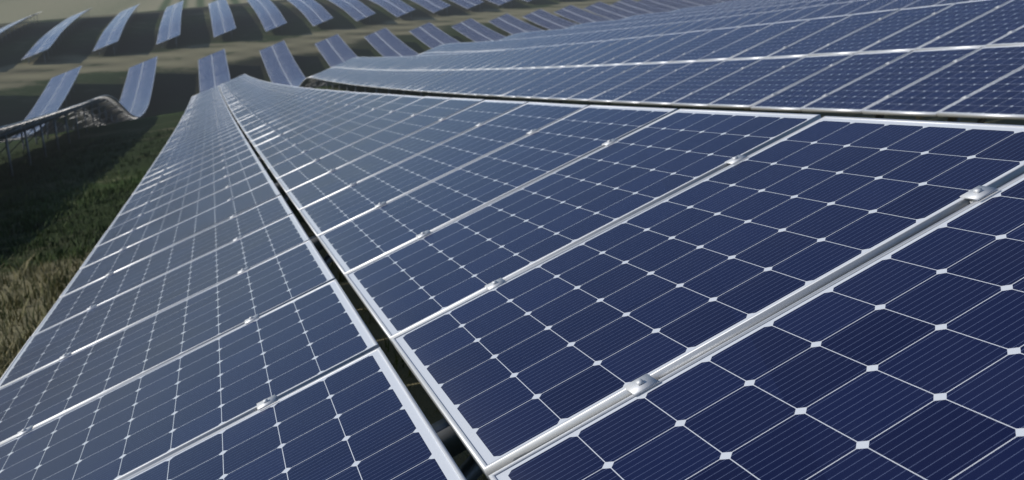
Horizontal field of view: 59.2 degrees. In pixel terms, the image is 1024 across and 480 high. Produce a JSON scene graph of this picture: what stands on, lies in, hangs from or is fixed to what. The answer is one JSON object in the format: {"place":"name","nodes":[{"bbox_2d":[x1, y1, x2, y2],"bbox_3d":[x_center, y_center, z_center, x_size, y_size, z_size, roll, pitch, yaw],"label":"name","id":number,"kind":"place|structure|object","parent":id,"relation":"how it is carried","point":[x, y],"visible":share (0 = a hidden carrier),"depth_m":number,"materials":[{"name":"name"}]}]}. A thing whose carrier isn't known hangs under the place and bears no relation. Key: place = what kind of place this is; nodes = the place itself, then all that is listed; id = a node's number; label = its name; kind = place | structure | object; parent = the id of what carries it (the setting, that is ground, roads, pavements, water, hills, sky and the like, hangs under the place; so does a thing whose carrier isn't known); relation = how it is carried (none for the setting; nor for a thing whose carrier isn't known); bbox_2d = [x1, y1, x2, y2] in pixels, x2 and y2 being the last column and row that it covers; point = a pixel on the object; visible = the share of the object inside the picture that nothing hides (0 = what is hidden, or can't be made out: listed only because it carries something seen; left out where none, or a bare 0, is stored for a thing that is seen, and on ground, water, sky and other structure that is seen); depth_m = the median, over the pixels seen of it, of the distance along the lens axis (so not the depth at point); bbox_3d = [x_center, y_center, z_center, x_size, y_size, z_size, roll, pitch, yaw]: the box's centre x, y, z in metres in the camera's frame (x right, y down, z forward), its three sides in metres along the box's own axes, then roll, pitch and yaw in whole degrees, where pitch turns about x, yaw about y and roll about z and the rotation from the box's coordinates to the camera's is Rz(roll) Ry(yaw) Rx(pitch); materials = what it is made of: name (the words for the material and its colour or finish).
{"place":"outdoors","nodes":[
{"label":"outdoors","id":0,"kind":"place"},
{"bbox_2d":[0,0,1023,479],"bbox_3d":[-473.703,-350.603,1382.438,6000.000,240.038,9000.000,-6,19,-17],"label":"grassy ground","id":1,"kind":"structure","parent":0,"point":[106,70],"depth_m":105.95,"materials":[{"name":"green plant"}]},
{"bbox_2d":[0,0,987,479],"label":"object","id":2,"kind":"object","parent":1,"relation":"on","point":[454,446],"visible":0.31,"depth_m":32.92,"materials":[{"name":"metal"}]},
{"bbox_2d":[0,0,1023,479],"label":"solar panel frames","id":3,"kind":"structure","parent":2,"relation":"on","point":[492,470],"depth_m":3.82,"materials":[{"name":"metal"}]},
{"bbox_2d":[0,0,1023,479],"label":"solar panel cells","id":4,"kind":"object","parent":3,"relation":"in","point":[904,362],"visible":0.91,"depth_m":2.95,"materials":[{"name":"blue glass"}]},
{"bbox_2d":[16,0,1014,437],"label":"panel clamps","id":5,"kind":"object","parent":3,"relation":"attached to","point":[644,382],"visible":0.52,"depth_m":3.38,"materials":[{"name":"metal"}]}
]}

